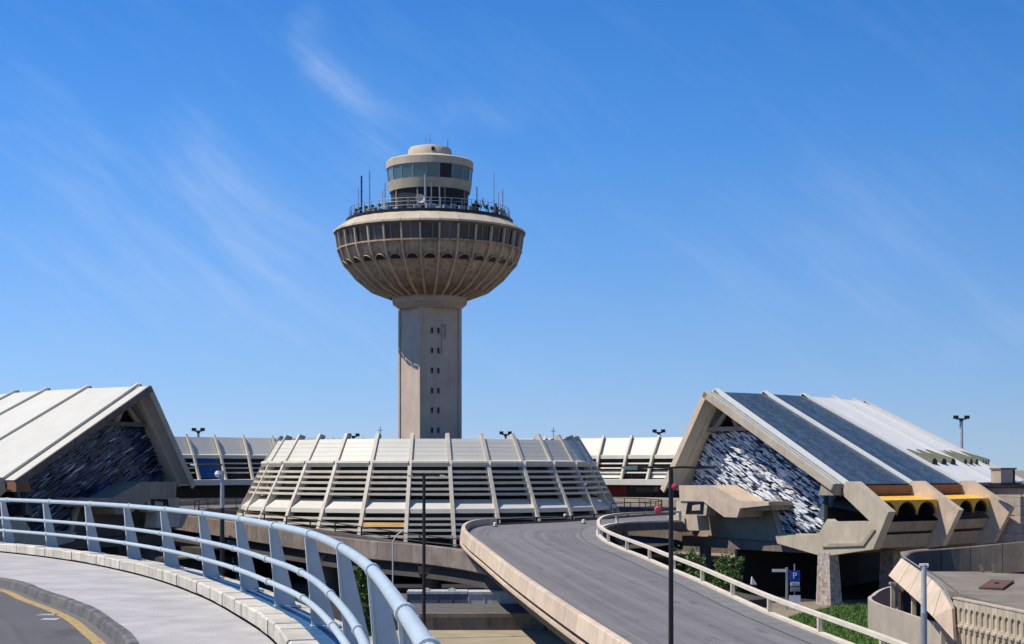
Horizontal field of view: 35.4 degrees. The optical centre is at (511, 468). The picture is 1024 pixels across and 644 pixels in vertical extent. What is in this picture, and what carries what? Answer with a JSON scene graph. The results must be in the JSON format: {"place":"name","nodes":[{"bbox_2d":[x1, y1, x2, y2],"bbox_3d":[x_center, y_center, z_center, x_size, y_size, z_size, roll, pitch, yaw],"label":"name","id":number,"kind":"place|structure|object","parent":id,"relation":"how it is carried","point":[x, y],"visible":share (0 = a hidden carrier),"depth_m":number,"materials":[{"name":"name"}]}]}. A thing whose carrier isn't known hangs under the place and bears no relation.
{"place":"outdoors","nodes":[
{"label":"outdoors","id":0,"kind":"place"},
{"bbox_2d":[0,587,115,643],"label":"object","id":1,"kind":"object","parent":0,"point":[21,622],"depth_m":20.15,"materials":[{"name":"paint"}]},
{"bbox_2d":[40,618,59,619],"bbox_3d":[-6.076,1.976,21.115,0.219,0.001,0.250,0,0,0],"label":"worn white marking","id":2,"kind":"object","parent":1,"relation":"on","point":[50,619],"visible":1,"depth_m":21.05,"materials":[{"name":"paint"}]},
{"bbox_2d":[0,589,105,643],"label":"yellow road line","id":3,"kind":"object","parent":1,"relation":"on","point":[88,634],"visible":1,"depth_m":21.19,"materials":[{"name":"paint"}]},
{"bbox_2d":[0,577,138,643],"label":"road kerb","id":4,"kind":"structure","parent":1,"relation":"on","point":[112,629],"depth_m":21.73,"materials":[{"name":"concrete"}]},
{"bbox_2d":[0,552,273,643],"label":"pavement","id":5,"kind":"structure","parent":0,"point":[143,610],"depth_m":22.38,"materials":[{"name":"concrete"}]},
{"bbox_2d":[0,551,276,643],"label":"joint strip","id":6,"kind":"object","parent":5,"relation":"on","point":[243,619],"visible":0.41,"depth_m":26.11,"materials":[{"name":"grey concrete"}]},
{"bbox_2d":[0,542,318,643],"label":"edge kerb","id":7,"kind":"structure","parent":5,"relation":"on","point":[277,626],"depth_m":22.98,"materials":[{"name":"white concrete"}]},
{"bbox_2d":[171,530,503,590],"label":"ramp beam","id":8,"kind":"structure","parent":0,"point":[459,576],"depth_m":106.28,"materials":[{"name":"concrete"}]},
{"bbox_2d":[179,504,676,517],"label":"ring road","id":9,"kind":"structure","parent":0,"point":[621,507],"depth_m":158.04,"materials":[{"name":"grey asphalt"}]},
{"bbox_2d":[194,497,662,512],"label":"ring road railing","id":10,"kind":"object","parent":9,"relation":"on","point":[630,507],"visible":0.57,"depth_m":150.13,"materials":[{"name":"black metal"}]},
{"bbox_2d":[179,499,679,505],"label":"ring road parapet","id":11,"kind":"structure","parent":9,"relation":"on","point":[217,502],"depth_m":169.35,"materials":[{"name":"beige concrete"}]},
{"bbox_2d":[362,588,528,612],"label":"service road","id":12,"kind":"structure","parent":0,"point":[467,608],"depth_m":95.51,"materials":[{"name":"grey asphalt"}]},
{"bbox_2d":[407,589,467,602],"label":"concrete barrier","id":13,"kind":"object","parent":12,"relation":"on","point":[441,596],"visible":0.84,"depth_m":98.50,"materials":[{"name":"grey concrete"}]},
{"bbox_2d":[468,590,516,603],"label":"concrete barrier","id":14,"kind":"object","parent":12,"relation":"on","point":[488,597],"visible":0.79,"depth_m":98.20,"materials":[{"name":"grey concrete"}]},
{"bbox_2d":[369,630,562,643],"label":"sandy ground","id":15,"kind":"structure","parent":0,"point":[489,637],"depth_m":86.52,"materials":[{"name":"beige sand"}]},
{"bbox_2d":[355,566,371,636],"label":"tree","id":16,"kind":"object","parent":15,"relation":"on","point":[360,574],"visible":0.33,"depth_m":79.63,"materials":[{"name":"green plant"}]},
{"bbox_2d":[408,475,444,625],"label":"lamp post","id":17,"kind":"object","parent":15,"relation":"on","point":[424,549],"visible":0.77,"depth_m":85.94,"materials":[{"name":"black metal"}]},
{"bbox_2d":[174,517,766,607],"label":"ramp road","id":18,"kind":"structure","parent":0,"point":[759,601],"depth_m":104.28,"materials":[{"name":"grey asphalt"}]},
{"bbox_2d":[171,515,485,574],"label":"ramp parapet","id":19,"kind":"structure","parent":18,"relation":"on","point":[452,558],"depth_m":107.70,"materials":[{"name":"grey concrete"}]},
{"bbox_2d":[197,507,462,549],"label":"ramp railing","id":20,"kind":"object","parent":18,"relation":"on","point":[369,537],"visible":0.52,"depth_m":120.45,"materials":[{"name":"black metal"}]},
{"bbox_2d":[0,0,1023,469],"label":"sky","id":21,"kind":"structure","parent":0,"point":[815,198],"materials":[{"name":"blue"}]},
{"bbox_2d":[124,470,1023,643],"bbox_3d":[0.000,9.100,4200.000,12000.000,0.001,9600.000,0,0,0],"label":"ground","id":22,"kind":"structure","parent":0,"point":[778,608],"depth_m":108.43,"materials":[{"name":"grey concrete"}]},
{"bbox_2d":[192,428,204,436],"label":"floodlight mast","id":23,"kind":"object","parent":22,"relation":"on","point":[198,431],"visible":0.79,"depth_m":204.80,"materials":[{"name":"grey metal"}]},
{"bbox_2d":[348,433,359,438],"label":"floodlight mast","id":24,"kind":"object","parent":22,"relation":"on","point":[356,435],"visible":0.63,"depth_m":214.70,"materials":[{"name":"grey metal"}]},
{"bbox_2d":[392,613,546,629],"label":"retaining wall","id":25,"kind":"structure","parent":22,"relation":"on","point":[481,621],"depth_m":90.47,"materials":[{"name":"concrete"}]},
{"bbox_2d":[499,431,511,438],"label":"floodlight mast","id":26,"kind":"object","parent":22,"relation":"on","point":[505,435],"visible":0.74,"depth_m":209.70,"materials":[{"name":"grey metal"}]},
{"bbox_2d":[141,557,878,621],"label":"yard","id":27,"kind":"structure","parent":22,"relation":"on","point":[850,592],"depth_m":125.11,"materials":[{"name":"concrete"}]},
{"bbox_2d":[0,383,195,560],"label":"terminal hall","id":28,"kind":"structure","parent":27,"relation":"on","point":[108,445],"depth_m":112.57,"materials":[{"name":"white metal"}]},
{"bbox_2d":[139,498,179,511],"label":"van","id":29,"kind":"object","parent":28,"relation":"in","point":[170,502],"depth_m":114.74,"materials":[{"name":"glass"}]},
{"bbox_2d":[190,463,224,575],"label":"lamp post","id":30,"kind":"object","parent":27,"relation":"on","point":[219,475],"visible":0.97,"depth_m":79.92,"materials":[{"name":"black metal"}]},
{"bbox_2d":[227,540,239,580],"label":"ramp pier","id":31,"kind":"structure","parent":27,"relation":"on","point":[231,542],"depth_m":120.81,"materials":[{"name":"concrete"}]},
{"bbox_2d":[319,554,336,594],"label":"ramp pier","id":32,"kind":"structure","parent":27,"relation":"on","point":[330,575],"depth_m":113.34,"materials":[{"name":"concrete"}]},
{"bbox_2d":[392,529,403,584],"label":"lamp post","id":33,"kind":"object","parent":27,"relation":"on","point":[393,557],"visible":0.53,"depth_m":94.97,"materials":[{"name":"grey metal"}]},
{"bbox_2d":[119,434,734,555],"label":"ring terminal","id":34,"kind":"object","parent":27,"relation":"on","point":[240,460],"visible":0.1,"depth_m":180.48,"materials":[{"name":"beige concrete"}]},
{"bbox_2d":[175,535,682,558],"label":"plaza slab","id":35,"kind":"structure","parent":27,"relation":"on","point":[662,544],"depth_m":139.47,"materials":[{"name":"concrete"}]},
{"bbox_2d":[333,135,525,438],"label":"control tower","id":36,"kind":"structure","parent":27,"relation":"on","point":[428,251],"depth_m":146.28,"materials":[{"name":"concrete"}]},
{"bbox_2d":[340,231,344,244],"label":"window pane","id":37,"kind":"structure","parent":36,"relation":"in","point":[341,233],"depth_m":146.43,"materials":[{"name":"grey glass"}]},
{"bbox_2d":[347,228,354,243],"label":"window pane","id":38,"kind":"structure","parent":36,"relation":"in","point":[350,232],"depth_m":144.86,"materials":[{"name":"black glass"}]},
{"bbox_2d":[356,226,367,241],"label":"window pane","id":39,"kind":"structure","parent":36,"relation":"in","point":[361,231],"depth_m":143.60,"materials":[{"name":"black glass"}]},
{"bbox_2d":[369,224,382,239],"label":"window pane","id":40,"kind":"structure","parent":36,"relation":"in","point":[376,232],"depth_m":142.57,"materials":[{"name":"black glass"}]},
{"bbox_2d":[385,223,400,238],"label":"window pane","id":41,"kind":"structure","parent":36,"relation":"in","point":[391,230],"depth_m":141.82,"materials":[{"name":"black glass"}]},
{"bbox_2d":[402,223,418,237],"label":"window pane","id":42,"kind":"structure","parent":36,"relation":"in","point":[410,230],"depth_m":141.44,"materials":[{"name":"black glass"}]},
{"bbox_2d":[421,223,438,237],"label":"window pane","id":43,"kind":"structure","parent":36,"relation":"in","point":[428,230],"depth_m":141.37,"materials":[{"name":"black glass"}]},
{"bbox_2d":[440,223,456,237],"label":"window pane","id":44,"kind":"structure","parent":36,"relation":"in","point":[447,230],"depth_m":141.58,"materials":[{"name":"black glass"}]},
{"bbox_2d":[459,224,474,239],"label":"window pane","id":45,"kind":"structure","parent":36,"relation":"in","point":[466,231],"depth_m":142.17,"materials":[{"name":"black glass"}]},
{"bbox_2d":[476,225,489,240],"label":"window pane","id":46,"kind":"structure","parent":36,"relation":"in","point":[483,232],"depth_m":143.04,"materials":[{"name":"black glass"}]},
{"bbox_2d":[492,227,502,242],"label":"window pane","id":47,"kind":"structure","parent":36,"relation":"in","point":[497,232],"depth_m":144.23,"materials":[{"name":"black glass"}]},
{"bbox_2d":[504,229,512,244],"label":"window pane","id":48,"kind":"structure","parent":36,"relation":"in","point":[508,235],"depth_m":145.61,"materials":[{"name":"black glass"}]},
{"bbox_2d":[514,232,518,246],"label":"window pane","id":49,"kind":"structure","parent":36,"relation":"in","point":[516,234],"depth_m":147.22,"materials":[{"name":"black glass"}]},
{"bbox_2d":[418,566,441,588],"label":"ramp pier","id":50,"kind":"structure","parent":27,"relation":"on","point":[433,584],"depth_m":106.28,"materials":[{"name":"concrete"}]},
{"bbox_2d":[232,433,629,579],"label":"round hall","id":51,"kind":"structure","parent":27,"relation":"on","point":[347,479],"depth_m":135.97,"materials":[{"name":"beige concrete"}]},
{"bbox_2d":[673,545,701,577],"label":"shrub","id":52,"kind":"object","parent":27,"relation":"on","point":[689,558],"visible":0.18,"depth_m":96.33,"materials":[{"name":"green plant"}]},
{"bbox_2d":[688,551,742,591],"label":"shrub","id":53,"kind":"object","parent":27,"relation":"on","point":[716,581],"visible":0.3,"depth_m":95.56,"materials":[{"name":"green plant"}]},
{"bbox_2d":[713,556,744,591],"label":"shrub","id":54,"kind":"object","parent":27,"relation":"on","point":[738,560],"visible":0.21,"depth_m":97.07,"materials":[{"name":"green plant"}]},
{"bbox_2d":[750,577,756,595],"bbox_3d":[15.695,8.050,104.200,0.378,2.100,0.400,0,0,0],"label":"traffic cone","id":55,"kind":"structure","parent":27,"relation":"on","point":[753,584],"depth_m":104.00,"materials":[{"name":"white plastic"}]},
{"bbox_2d":[660,388,1023,605],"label":"terminal hall","id":56,"kind":"structure","parent":27,"relation":"on","point":[830,496],"depth_m":114.02,"materials":[{"name":"beige concrete"}]},
{"bbox_2d":[676,501,715,515],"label":"corner window","id":57,"kind":"structure","parent":56,"relation":"in","point":[700,508],"depth_m":116.51,"materials":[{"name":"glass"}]},
{"bbox_2d":[652,429,664,434],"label":"floodlight mast","id":58,"kind":"object","parent":22,"relation":"on","point":[658,433],"visible":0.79,"depth_m":204.75,"materials":[{"name":"grey metal"}]},
{"bbox_2d":[621,465,714,643],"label":"lamp post","id":59,"kind":"object","parent":22,"relation":"on","point":[659,509],"visible":1,"depth_m":44.94,"materials":[{"name":"black metal"}]},
{"bbox_2d":[772,567,787,608],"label":"barrier","id":60,"kind":"object","parent":22,"relation":"on","point":[785,570],"visible":1,"depth_m":103.90,"materials":[{"name":"grey metal"}]},
{"bbox_2d":[789,564,800,610],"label":"parking sign","id":61,"kind":"object","parent":22,"relation":"on","point":[794,575],"visible":1,"depth_m":102.94,"materials":[{"name":"blue metal"}]},
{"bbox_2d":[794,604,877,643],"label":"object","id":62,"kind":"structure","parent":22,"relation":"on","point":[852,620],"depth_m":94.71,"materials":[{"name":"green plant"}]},
{"bbox_2d":[889,582,896,608],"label":"ramp column","id":63,"kind":"structure","parent":62,"relation":"on","point":[892,594],"depth_m":83.90,"materials":[{"name":"concrete"}]},
{"bbox_2d":[910,595,915,614],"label":"ramp column","id":64,"kind":"structure","parent":62,"relation":"on","point":[913,605],"depth_m":79.90,"materials":[{"name":"concrete"}]},
{"bbox_2d":[868,584,952,643],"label":"stairwell wall","id":65,"kind":"structure","parent":22,"relation":"on","point":[884,618],"depth_m":82.26,"materials":[{"name":"beige paint"}]},
{"bbox_2d":[919,563,957,643],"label":"post","id":66,"kind":"object","parent":22,"relation":"on","point":[924,567],"visible":1,"depth_m":57.91,"materials":[{"name":"grey metal"}]},
{"bbox_2d":[938,623,945,643],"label":"ramp column","id":67,"kind":"structure","parent":22,"relation":"on","point":[942,636],"depth_m":74.90,"materials":[{"name":"concrete"}]},
{"bbox_2d":[953,415,969,448],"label":"floodlight mast","id":68,"kind":"object","parent":22,"relation":"on","point":[956,417],"visible":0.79,"depth_m":189.82,"materials":[{"name":"grey metal"}]},
{"bbox_2d":[901,572,1023,621],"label":"trench wall","id":69,"kind":"structure","parent":22,"relation":"on","point":[905,601],"depth_m":85.53,"materials":[{"name":"beige concrete"}]},
{"bbox_2d":[952,597,1023,643],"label":"arcade wall","id":70,"kind":"structure","parent":22,"relation":"on","point":[978,622],"depth_m":69.84,"materials":[{"name":"concrete"}]},
{"bbox_2d":[954,483,1023,571],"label":"stone wing","id":71,"kind":"structure","parent":22,"relation":"on","point":[1013,496],"depth_m":113.81,"materials":[{"name":"beige stone"}]},
{"bbox_2d":[988,468,1020,484],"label":"roof hut","id":72,"kind":"object","parent":71,"relation":"on","point":[1002,476],"visible":1,"depth_m":111.55,"materials":[{"name":"concrete"}]},
{"bbox_2d":[467,516,809,643],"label":"ramp road","id":73,"kind":"structure","parent":0,"point":[623,598],"depth_m":71.45,"materials":[{"name":"grey asphalt"}]},
{"bbox_2d":[603,522,682,536],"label":"ramp slab","id":74,"kind":"structure","parent":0,"point":[641,527],"depth_m":115.43,"materials":[{"name":"concrete"}]},
{"bbox_2d":[468,553,588,643],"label":"ramp edge beam","id":75,"kind":"structure","parent":74,"relation":"on","point":[558,633],"depth_m":70.73,"materials":[{"name":"beige concrete"}]},
{"bbox_2d":[460,518,630,643],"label":"ramp parapet","id":76,"kind":"structure","parent":74,"relation":"on","point":[589,630],"depth_m":68.00,"materials":[{"name":"beige concrete"}]},
{"bbox_2d":[497,509,675,524],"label":"ramp far railing","id":77,"kind":"object","parent":74,"relation":"on","point":[554,521],"visible":0.68,"depth_m":117.15,"materials":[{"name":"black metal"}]},
{"bbox_2d":[581,523,839,643],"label":"ramp shoulder","id":78,"kind":"object","parent":74,"relation":"on","point":[588,534],"visible":0.73,"depth_m":68.99},
{"bbox_2d":[580,523,811,643],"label":"shoulder joint","id":79,"kind":"object","parent":78,"relation":"on","point":[697,592],"visible":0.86,"depth_m":68.72,"materials":[{"name":"concrete"}]},
{"bbox_2d":[596,511,908,643],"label":"ramp railing","id":80,"kind":"object","parent":74,"relation":"on","point":[882,638],"visible":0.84,"depth_m":67.44,"materials":[{"name":"metal"}]},
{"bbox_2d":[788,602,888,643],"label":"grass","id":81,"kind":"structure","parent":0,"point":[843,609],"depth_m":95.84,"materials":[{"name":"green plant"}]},
{"bbox_2d":[927,571,1023,609],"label":"helical ramp deck","id":82,"kind":"structure","parent":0,"point":[966,585],"depth_m":76.27,"materials":[{"name":"grey concrete"}]},
{"bbox_2d":[889,555,956,640],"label":"helical ramp parapet","id":83,"kind":"structure","parent":82,"relation":"attached to","point":[905,575],"depth_m":76.07,"materials":[{"name":"beige concrete"}]},
{"bbox_2d":[899,541,1023,590],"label":"helical ramp back parapet","id":84,"kind":"structure","parent":82,"relation":"on","point":[1006,557],"depth_m":87.63,"materials":[{"name":"concrete"}]},
{"bbox_2d":[979,564,984,571],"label":"stub post","id":85,"kind":"object","parent":82,"relation":"on","point":[981,567],"visible":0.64,"depth_m":83.46,"materials":[{"name":"concrete"}]},
{"bbox_2d":[991,564,997,572],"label":"stub post","id":86,"kind":"object","parent":82,"relation":"on","point":[994,568],"visible":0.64,"depth_m":83.81,"materials":[{"name":"concrete"}]},
{"bbox_2d":[979,579,1013,589],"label":"hatch plate","id":87,"kind":"object","parent":82,"relation":"on","point":[997,584],"visible":1,"depth_m":76.59,"materials":[{"name":"brown metal"}]},
{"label":"bridge beam","id":88,"kind":"structure","parent":0,"visible":0},
{"bbox_2d":[107,554,372,643],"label":"bridge ledge","id":89,"kind":"object","parent":88,"relation":"on","point":[304,609],"visible":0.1,"depth_m":22.71,"materials":[{"name":"white concrete"}]},
{"bbox_2d":[0,497,440,643],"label":"bridge railing","id":90,"kind":"object","parent":89,"relation":"on","point":[319,625],"visible":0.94,"depth_m":19.00,"materials":[{"name":"grey metal"}]}
]}

